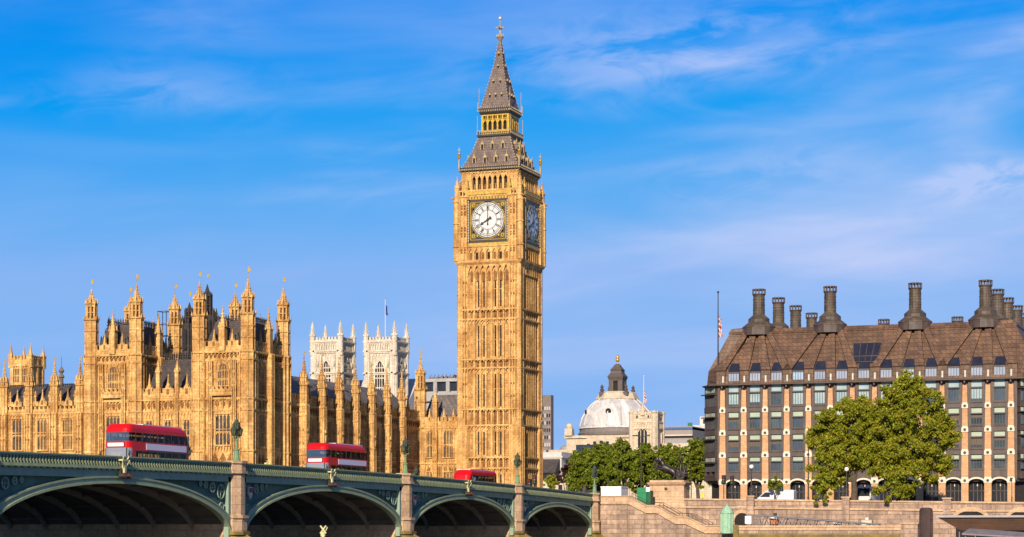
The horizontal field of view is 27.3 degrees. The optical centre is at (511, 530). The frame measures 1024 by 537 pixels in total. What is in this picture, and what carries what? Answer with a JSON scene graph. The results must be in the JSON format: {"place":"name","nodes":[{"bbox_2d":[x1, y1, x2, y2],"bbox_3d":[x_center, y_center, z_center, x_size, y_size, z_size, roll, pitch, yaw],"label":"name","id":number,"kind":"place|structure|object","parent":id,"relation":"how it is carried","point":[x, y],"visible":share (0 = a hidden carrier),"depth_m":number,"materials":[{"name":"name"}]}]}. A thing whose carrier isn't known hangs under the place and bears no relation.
{"place":"outdoors","nodes":[
{"label":"outdoors","id":0,"kind":"place"},
{"bbox_2d":[0,0,1023,449],"label":"sky","id":1,"kind":"structure","parent":0,"point":[691,151],"materials":[{"name":"blue"}]},
{"bbox_2d":[701,279,1023,501],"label":"office building","id":2,"kind":"structure","parent":0,"point":[773,387],"depth_m":310.13,"materials":[{"name":"brown brick"}]},
{"bbox_2d":[706,387,714,407],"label":"corner window","id":3,"kind":"structure","parent":2,"relation":"in","point":[707,389],"depth_m":316.26,"materials":[{"name":"grey glass"}]},
{"bbox_2d":[706,413,714,429],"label":"corner window","id":4,"kind":"structure","parent":2,"relation":"in","point":[712,414],"depth_m":316.49,"materials":[{"name":"black glass"}]},
{"bbox_2d":[706,436,714,451],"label":"corner window","id":5,"kind":"structure","parent":2,"relation":"in","point":[708,437],"depth_m":316.26,"materials":[{"name":"black glass"}]},
{"bbox_2d":[717,291,722,365],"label":"flagpole","id":6,"kind":"object","parent":2,"relation":"on","point":[719,330],"visible":1,"depth_m":317.90,"materials":[{"name":"metal"}]},
{"bbox_2d":[727,387,738,406],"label":"window","id":7,"kind":"structure","parent":2,"relation":"in","point":[733,392],"depth_m":314.48,"materials":[{"name":"white glass"}]},
{"bbox_2d":[727,412,738,428],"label":"window","id":8,"kind":"structure","parent":2,"relation":"in","point":[733,417],"depth_m":314.41,"materials":[{"name":"grey glass"}]},
{"bbox_2d":[727,435,738,451],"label":"window","id":9,"kind":"structure","parent":2,"relation":"in","point":[733,440],"depth_m":314.45,"materials":[{"name":"grey glass"}]},
{"bbox_2d":[727,457,738,470],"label":"window","id":10,"kind":"structure","parent":2,"relation":"in","point":[733,462],"depth_m":314.41,"materials":[{"name":"grey glass"}]},
{"bbox_2d":[728,363,739,383],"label":"dormer window","id":11,"kind":"structure","parent":2,"relation":"in","point":[734,370],"depth_m":314.64,"materials":[{"name":"white glass"}]},
{"bbox_2d":[749,386,760,405],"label":"window","id":12,"kind":"structure","parent":2,"relation":"in","point":[754,391],"depth_m":313.34,"materials":[{"name":"white glass"}]},
{"bbox_2d":[749,412,760,428],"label":"window","id":13,"kind":"structure","parent":2,"relation":"in","point":[754,417],"depth_m":313.41,"materials":[{"name":"grey glass"}]},
{"bbox_2d":[749,435,760,450],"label":"window","id":14,"kind":"structure","parent":2,"relation":"in","point":[754,440],"depth_m":313.34,"materials":[{"name":"grey glass"}]},
{"bbox_2d":[749,457,760,470],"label":"window","id":15,"kind":"structure","parent":2,"relation":"in","point":[755,461],"depth_m":313.34,"materials":[{"name":"grey glass"}]},
{"bbox_2d":[749,363,760,383],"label":"dormer window","id":16,"kind":"structure","parent":2,"relation":"in","point":[755,371],"depth_m":313.49,"materials":[{"name":"white glass"}]},
{"bbox_2d":[770,386,781,405],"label":"window","id":17,"kind":"structure","parent":2,"relation":"in","point":[776,391],"depth_m":312.27,"materials":[{"name":"grey glass"}]},
{"bbox_2d":[770,411,781,428],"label":"window","id":18,"kind":"structure","parent":2,"relation":"in","point":[776,416],"depth_m":312.27,"materials":[{"name":"grey glass"}]},
{"bbox_2d":[770,434,781,450],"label":"window","id":19,"kind":"structure","parent":2,"relation":"in","point":[776,439],"depth_m":312.23,"materials":[{"name":"grey glass"}]},
{"bbox_2d":[770,457,781,470],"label":"window","id":20,"kind":"structure","parent":2,"relation":"in","point":[776,462],"depth_m":312.27,"materials":[{"name":"grey glass"}]},
{"bbox_2d":[771,362,782,382],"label":"dormer window","id":21,"kind":"structure","parent":2,"relation":"in","point":[776,371],"depth_m":312.34,"materials":[{"name":"white glass"}]},
{"bbox_2d":[792,385,803,404],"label":"window","id":22,"kind":"structure","parent":2,"relation":"in","point":[797,390],"depth_m":311.12,"materials":[{"name":"white glass"}]},
{"bbox_2d":[792,411,803,427],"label":"window","id":23,"kind":"structure","parent":2,"relation":"in","point":[797,416],"depth_m":311.20,"materials":[{"name":"grey glass"}]},
{"bbox_2d":[792,434,803,450],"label":"window","id":24,"kind":"structure","parent":2,"relation":"in","point":[797,439],"depth_m":311.20,"materials":[{"name":"grey glass"}]},
{"bbox_2d":[792,456,803,470],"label":"window","id":25,"kind":"structure","parent":2,"relation":"in","point":[797,461],"depth_m":311.20,"materials":[{"name":"grey glass"}]},
{"bbox_2d":[792,362,803,382],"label":"dormer window","id":26,"kind":"structure","parent":2,"relation":"in","point":[798,370],"depth_m":311.28,"materials":[{"name":"white glass"}]},
{"bbox_2d":[813,385,825,404],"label":"window","id":27,"kind":"structure","parent":2,"relation":"in","point":[819,390],"depth_m":310.06,"materials":[{"name":"white glass"}]},
{"bbox_2d":[814,361,825,381],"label":"dormer window","id":28,"kind":"structure","parent":2,"relation":"in","point":[820,368],"depth_m":310.21,"materials":[{"name":"white glass"}]},
{"bbox_2d":[835,384,847,403],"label":"window","id":29,"kind":"structure","parent":2,"relation":"in","point":[841,390],"depth_m":308.93,"materials":[{"name":"white glass"}]},
{"bbox_2d":[836,360,847,381],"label":"dormer window","id":30,"kind":"structure","parent":2,"relation":"in","point":[842,368],"depth_m":309.08,"materials":[{"name":"white glass"}]},
{"bbox_2d":[857,384,869,398],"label":"window","id":31,"kind":"structure","parent":2,"relation":"in","point":[862,389],"depth_m":307.80,"materials":[{"name":"white glass"}]},
{"bbox_2d":[858,362,869,380],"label":"dormer window","id":32,"kind":"structure","parent":2,"relation":"in","point":[864,367],"depth_m":307.95,"materials":[{"name":"white glass"}]},
{"bbox_2d":[880,359,892,380],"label":"dormer window","id":33,"kind":"structure","parent":2,"relation":"in","point":[886,367],"depth_m":306.83,"materials":[{"name":"white glass"}]},
{"bbox_2d":[903,359,914,378],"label":"dormer window","id":34,"kind":"structure","parent":2,"relation":"in","point":[909,364],"depth_m":305.85,"materials":[{"name":"grey glass"}]},
{"bbox_2d":[925,358,937,379],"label":"dormer window","id":35,"kind":"structure","parent":2,"relation":"in","point":[931,366],"depth_m":304.62,"materials":[{"name":"white glass"}]},
{"bbox_2d":[947,381,959,401],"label":"window","id":36,"kind":"structure","parent":2,"relation":"in","point":[953,387],"depth_m":303.40,"materials":[{"name":"grey glass"}]},
{"bbox_2d":[947,408,959,424],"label":"window","id":37,"kind":"structure","parent":2,"relation":"in","point":[955,412],"depth_m":303.25,"materials":[{"name":"grey glass"}]},
{"bbox_2d":[948,357,959,378],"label":"dormer window","id":38,"kind":"structure","parent":2,"relation":"in","point":[954,364],"depth_m":303.55,"materials":[{"name":"white glass"}]},
{"bbox_2d":[970,381,982,401],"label":"window","id":39,"kind":"structure","parent":2,"relation":"in","point":[976,387],"depth_m":302.29,"materials":[{"name":"white glass"}]},
{"bbox_2d":[970,407,982,424],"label":"window","id":40,"kind":"structure","parent":2,"relation":"in","point":[976,413],"depth_m":302.29,"materials":[{"name":"grey glass"}]},
{"bbox_2d":[970,431,982,448],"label":"window","id":41,"kind":"structure","parent":2,"relation":"in","point":[976,436],"depth_m":302.29,"materials":[{"name":"grey glass"}]},
{"bbox_2d":[970,454,982,468],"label":"window","id":42,"kind":"structure","parent":2,"relation":"in","point":[976,459],"depth_m":302.29,"materials":[{"name":"grey glass"}]},
{"bbox_2d":[971,357,982,377],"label":"dormer window","id":43,"kind":"structure","parent":2,"relation":"in","point":[977,362],"depth_m":302.44,"materials":[{"name":"white glass"}]},
{"bbox_2d":[993,380,1005,400],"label":"window","id":44,"kind":"structure","parent":2,"relation":"in","point":[999,386],"depth_m":301.18,"materials":[{"name":"grey glass"}]},
{"bbox_2d":[993,407,1005,424],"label":"window","id":45,"kind":"structure","parent":2,"relation":"in","point":[999,413],"depth_m":301.11,"materials":[{"name":"grey glass"}]},
{"bbox_2d":[993,431,1005,447],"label":"window","id":46,"kind":"structure","parent":2,"relation":"in","point":[999,436],"depth_m":301.11,"materials":[{"name":"grey glass"}]},
{"bbox_2d":[993,454,1005,468],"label":"window","id":47,"kind":"structure","parent":2,"relation":"in","point":[999,459],"depth_m":301.11,"materials":[{"name":"grey glass"}]},
{"bbox_2d":[993,356,1005,377],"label":"dormer window","id":48,"kind":"structure","parent":2,"relation":"in","point":[999,365],"depth_m":301.33,"materials":[{"name":"white glass"}]},
{"bbox_3d":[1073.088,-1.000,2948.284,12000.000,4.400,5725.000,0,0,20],"label":"ground","id":49,"kind":"structure","parent":0,"visible":0},
{"bbox_2d":[8,343,46,386],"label":"stone tower","id":50,"kind":"structure","parent":49,"relation":"on","point":[18,366],"depth_m":519.52,"materials":[{"name":"stone"}]},
{"bbox_2d":[181,291,192,358],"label":"ventilation tower","id":51,"kind":"structure","parent":49,"relation":"on","point":[187,334],"depth_m":428.24,"materials":[{"name":"stone"}]},
{"bbox_2d":[202,274,217,335],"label":"ventilation tower","id":52,"kind":"structure","parent":49,"relation":"on","point":[210,309],"depth_m":469.17,"materials":[{"name":"stone"}]},
{"bbox_2d":[0,267,456,478],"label":"gothic palace","id":53,"kind":"structure","parent":49,"relation":"on","point":[238,364],"depth_m":339.65,"materials":[{"name":"stone"}]},
{"bbox_2d":[11,418,23,450],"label":"window","id":54,"kind":"structure","parent":53,"relation":"in","point":[12,419],"depth_m":347.76,"materials":[{"name":"stone"}]},
{"bbox_2d":[36,417,48,450],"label":"window","id":55,"kind":"structure","parent":53,"relation":"in","point":[40,421],"depth_m":346.15,"materials":[{"name":"stone"}]},
{"bbox_2d":[61,417,73,450],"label":"window","id":56,"kind":"structure","parent":53,"relation":"in","point":[62,418],"depth_m":344.47,"materials":[{"name":"stone"}]},
{"bbox_2d":[104,415,120,447],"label":"window","id":57,"kind":"structure","parent":53,"relation":"in","point":[112,419],"depth_m":337.89,"materials":[{"name":"stone"}]},
{"bbox_2d":[106,366,119,389],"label":"window","id":58,"kind":"structure","parent":53,"relation":"in","point":[111,367],"depth_m":337.64,"materials":[{"name":"stone"}]},
{"bbox_2d":[182,419,190,446],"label":"window","id":59,"kind":"structure","parent":53,"relation":"in","point":[183,420],"depth_m":333.46,"materials":[{"name":"stone"}]},
{"bbox_2d":[214,413,230,445],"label":"window","id":60,"kind":"structure","parent":53,"relation":"in","point":[216,415],"depth_m":331.07,"materials":[{"name":"stone"}]},
{"bbox_2d":[216,362,229,386],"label":"window","id":61,"kind":"structure","parent":53,"relation":"in","point":[221,364],"depth_m":331.03,"materials":[{"name":"stone"}]},
{"bbox_2d":[258,364,265,395],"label":"window","id":62,"kind":"structure","parent":53,"relation":"in","point":[260,365],"depth_m":332.65,"materials":[{"name":"stone"}]},
{"bbox_2d":[258,413,265,447],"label":"window","id":63,"kind":"structure","parent":53,"relation":"in","point":[259,414],"depth_m":332.65,"materials":[{"name":"glass"}]},
{"bbox_2d":[275,415,279,448],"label":"window","id":64,"kind":"structure","parent":53,"relation":"in","point":[278,416],"depth_m":338.63,"materials":[{"name":"glass"}]},
{"bbox_2d":[425,430,431,457],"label":"window","id":65,"kind":"structure","parent":53,"relation":"in","point":[427,432],"depth_m":393.78,"materials":[{"name":"stone"}]},
{"bbox_2d":[442,429,453,457],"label":"window","id":66,"kind":"structure","parent":53,"relation":"in","point":[448,444],"depth_m":392.44,"materials":[{"name":"stone"}]},
{"bbox_2d":[309,321,414,409],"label":"abbey","id":67,"kind":"structure","parent":49,"relation":"on","point":[382,353],"depth_m":637.95,"materials":[{"name":"white stone"}]},
{"bbox_2d":[425,374,456,410],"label":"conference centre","id":68,"kind":"structure","parent":49,"relation":"on","point":[446,385],"depth_m":557.97,"materials":[{"name":"grey concrete"}]},
{"bbox_2d":[425,382,456,390],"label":"window","id":69,"kind":"structure","parent":68,"relation":"in","point":[441,385],"depth_m":558.04,"materials":[{"name":"grey glass"}]},
{"bbox_2d":[450,17,548,487],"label":"clock tower","id":70,"kind":"structure","parent":49,"relation":"on","point":[500,229],"depth_m":390.00,"materials":[{"name":"stone"}]},
{"bbox_2d":[543,395,553,451],"bbox_3d":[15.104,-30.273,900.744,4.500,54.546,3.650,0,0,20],"label":"tower block","id":71,"kind":"structure","parent":49,"relation":"on","point":[548,423],"depth_m":899.22,"materials":[{"name":"grey concrete"}]},
{"bbox_2d":[542,474,558,488],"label":"park tree","id":72,"kind":"object","parent":49,"relation":"on","point":[550,481],"visible":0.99,"depth_m":339.91,"materials":[{"name":"green plant"}]},
{"bbox_2d":[543,452,571,487],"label":"office","id":73,"kind":"structure","parent":49,"relation":"on","point":[553,462],"depth_m":638.31,"materials":[{"name":"concrete"}]},
{"bbox_2d":[556,463,572,489],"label":"copper tree","id":74,"kind":"object","parent":49,"relation":"on","point":[565,469],"visible":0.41,"depth_m":347.84,"materials":[{"name":"purple plant"}]},
{"bbox_2d":[563,447,603,492],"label":"park tree","id":75,"kind":"object","parent":49,"relation":"on","point":[584,461],"visible":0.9,"depth_m":333.42,"materials":[{"name":"green plant"}]},
{"bbox_2d":[551,355,648,454],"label":"domed hall","id":76,"kind":"structure","parent":49,"relation":"on","point":[605,417],"depth_m":672.02,"materials":[{"name":"stone"}]},
{"bbox_2d":[586,441,620,501],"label":"park tree","id":77,"kind":"object","parent":49,"relation":"on","point":[602,449],"visible":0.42,"depth_m":337.48,"materials":[{"name":"green plant"}]},
{"bbox_2d":[602,438,645,492],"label":"park tree","id":78,"kind":"object","parent":49,"relation":"on","point":[629,463],"visible":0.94,"depth_m":331.09,"materials":[{"name":"green plant"}]},
{"bbox_2d":[576,403,711,498],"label":"court tower","id":79,"kind":"structure","parent":49,"relation":"on","point":[651,424],"depth_m":469.12,"materials":[{"name":"stone"}]},
{"bbox_2d":[638,429,646,447],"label":"window","id":80,"kind":"structure","parent":79,"relation":"in","point":[641,432],"depth_m":468.77,"materials":[{"name":"glass"}]},
{"bbox_2d":[631,442,659,494],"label":"park tree","id":81,"kind":"object","parent":49,"relation":"on","point":[649,455],"visible":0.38,"depth_m":335.02,"materials":[{"name":"green plant"}]},
{"bbox_2d":[647,480,691,515],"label":"plinth","id":82,"kind":"structure","parent":49,"relation":"on","point":[669,488],"depth_m":284.03,"materials":[{"name":"beige stone"}]},
{"bbox_2d":[653,447,688,479],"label":"chariot statue","id":83,"kind":"object","parent":82,"relation":"on","point":[681,473],"visible":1,"depth_m":284.76,"materials":[{"name":"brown metal"}]},
{"bbox_2d":[650,442,693,488],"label":"park tree","id":84,"kind":"object","parent":49,"relation":"on","point":[668,456],"visible":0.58,"depth_m":328.49,"materials":[{"name":"green plant"}]},
{"bbox_2d":[665,426,704,442],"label":"long office","id":85,"kind":"structure","parent":49,"relation":"on","point":[679,434],"depth_m":559.10,"materials":[{"name":"concrete"}]},
{"bbox_2d":[682,437,711,497],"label":"park tree","id":86,"kind":"object","parent":49,"relation":"on","point":[696,451],"visible":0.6,"depth_m":331.85,"materials":[{"name":"green plant"}]},
{"bbox_2d":[767,475,782,498],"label":"sapling","id":87,"kind":"object","parent":49,"relation":"on","point":[775,484],"visible":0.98,"depth_m":285.89,"materials":[{"name":"green plant"}]},
{"bbox_2d":[802,394,885,505],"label":"plane tree","id":88,"kind":"object","parent":49,"relation":"on","point":[839,447],"visible":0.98,"depth_m":277.03,"materials":[{"name":"green plant"}]},
{"bbox_2d":[859,368,962,503],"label":"plane tree","id":89,"kind":"object","parent":49,"relation":"on","point":[896,459],"visible":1,"depth_m":274.12,"materials":[{"name":"green plant"}]},
{"label":"water","id":90,"kind":"structure","parent":0,"visible":0},
{"bbox_2d":[0,451,604,536],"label":"arch bridge","id":91,"kind":"structure","parent":90,"relation":"in","point":[42,494],"depth_m":191.02,"materials":[{"name":"green paint"}]},
{"bbox_2d":[118,456,132,478],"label":"navigation signal","id":92,"kind":"object","parent":91,"relation":"attached to","point":[123,473],"visible":1,"depth_m":166.44,"materials":[{"name":"paint"}]},
{"bbox_2d":[99,424,188,459],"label":"double decker bus","id":93,"kind":"object","parent":91,"relation":"on","point":[173,444],"visible":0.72,"depth_m":181.16,"materials":[{"name":"red paint"}]},
{"bbox_2d":[230,417,242,460],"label":"bridge lamp","id":94,"kind":"object","parent":91,"relation":"on","point":[236,429],"visible":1,"depth_m":185.17,"materials":[{"name":"green metal"}]},
{"bbox_2d":[327,469,337,486],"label":"navigation signal","id":95,"kind":"object","parent":91,"relation":"attached to","point":[331,483],"visible":1,"depth_m":202.88,"materials":[{"name":"paint"}]},
{"bbox_2d":[302,443,367,470],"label":"double decker bus","id":96,"kind":"object","parent":91,"relation":"on","point":[353,457],"visible":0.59,"depth_m":217.75,"materials":[{"name":"red paint"}]},
{"bbox_2d":[400,437,409,472],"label":"bridge lamp","id":97,"kind":"object","parent":91,"relation":"on","point":[405,447],"visible":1,"depth_m":220.88,"materials":[{"name":"green metal"}]},
{"bbox_2d":[454,469,496,482],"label":"double decker bus","id":98,"kind":"object","parent":91,"relation":"on","point":[483,475],"visible":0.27,"depth_m":280.46,"materials":[{"name":"red paint"}]},
{"bbox_2d":[514,452,521,483],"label":"bridge lamp","id":99,"kind":"object","parent":91,"relation":"on","point":[517,461],"visible":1,"depth_m":253.39,"materials":[{"name":"green metal"}]},
{"bbox_2d":[591,464,597,492],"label":"bridge lamp","id":100,"kind":"object","parent":91,"relation":"on","point":[594,472],"visible":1,"depth_m":281.85,"materials":[{"name":"green metal"}]},
{"bbox_2d":[600,496,732,536],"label":"stair wall","id":101,"kind":"structure","parent":90,"relation":"in","point":[625,516],"depth_m":279.46,"materials":[{"name":"stone"}]},
{"bbox_2d":[600,486,628,495],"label":"site cabin","id":102,"kind":"object","parent":101,"relation":"on","point":[614,490],"visible":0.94,"depth_m":283.23,"materials":[{"name":"white paint"}]},
{"bbox_2d":[637,487,652,504],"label":"green hoarding","id":103,"kind":"object","parent":101,"relation":"on","point":[646,493],"visible":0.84,"depth_m":282.00,"materials":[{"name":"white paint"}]},
{"bbox_2d":[632,493,712,524],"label":"handrail","id":104,"kind":"object","parent":101,"relation":"on","point":[675,511],"visible":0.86,"depth_m":280.43,"materials":[{"name":"metal"}]},
{"bbox_2d":[720,504,733,532],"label":"ventilation kiosk","id":105,"kind":"object","parent":101,"relation":"on","point":[726,519],"visible":0.97,"depth_m":273.79,"materials":[{"name":"green metal"}]},
{"bbox_2d":[733,522,918,536],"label":"quay wall","id":106,"kind":"structure","parent":90,"relation":"in","point":[907,529],"depth_m":266.33,"materials":[{"name":"stone"}]},
{"bbox_2d":[751,514,880,524],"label":"gangway","id":107,"kind":"object","parent":106,"relation":"on","point":[809,519],"visible":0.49,"depth_m":271.20,"materials":[{"name":"grey metal"}]},
{"bbox_2d":[635,496,1023,536],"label":"embankment wall","id":108,"kind":"structure","parent":90,"relation":"in","point":[881,512],"depth_m":275.45,"materials":[{"name":"stone"}]},
{"bbox_2d":[919,508,932,536],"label":"mooring pile","id":109,"kind":"object","parent":90,"relation":"in","point":[925,522],"visible":1,"depth_m":237.38,"materials":[{"name":"brown wood"}]},
{"bbox_2d":[936,515,1023,536],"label":"pier shelter","id":110,"kind":"object","parent":90,"relation":"in","point":[1015,523],"visible":0.75,"depth_m":220.07,"materials":[{"name":"grey metal"}]},
{"bbox_2d":[962,528,1023,536],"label":"gangway canopy","id":111,"kind":"object","parent":90,"relation":"in","point":[985,532],"visible":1,"depth_m":195.77,"materials":[{"name":"grey glass"}]},
{"label":"road","id":112,"kind":"structure","parent":0,"visible":0},
{"bbox_2d":[757,490,796,499],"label":"van","id":113,"kind":"object","parent":112,"relation":"on","point":[783,494],"visible":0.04,"depth_m":286.99,"materials":[{"name":"white paint"}]},
{"bbox_2d":[857,487,879,499],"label":"lorry","id":114,"kind":"object","parent":112,"relation":"on","point":[864,493],"visible":0.15,"depth_m":283.75,"materials":[{"name":"white paint"}]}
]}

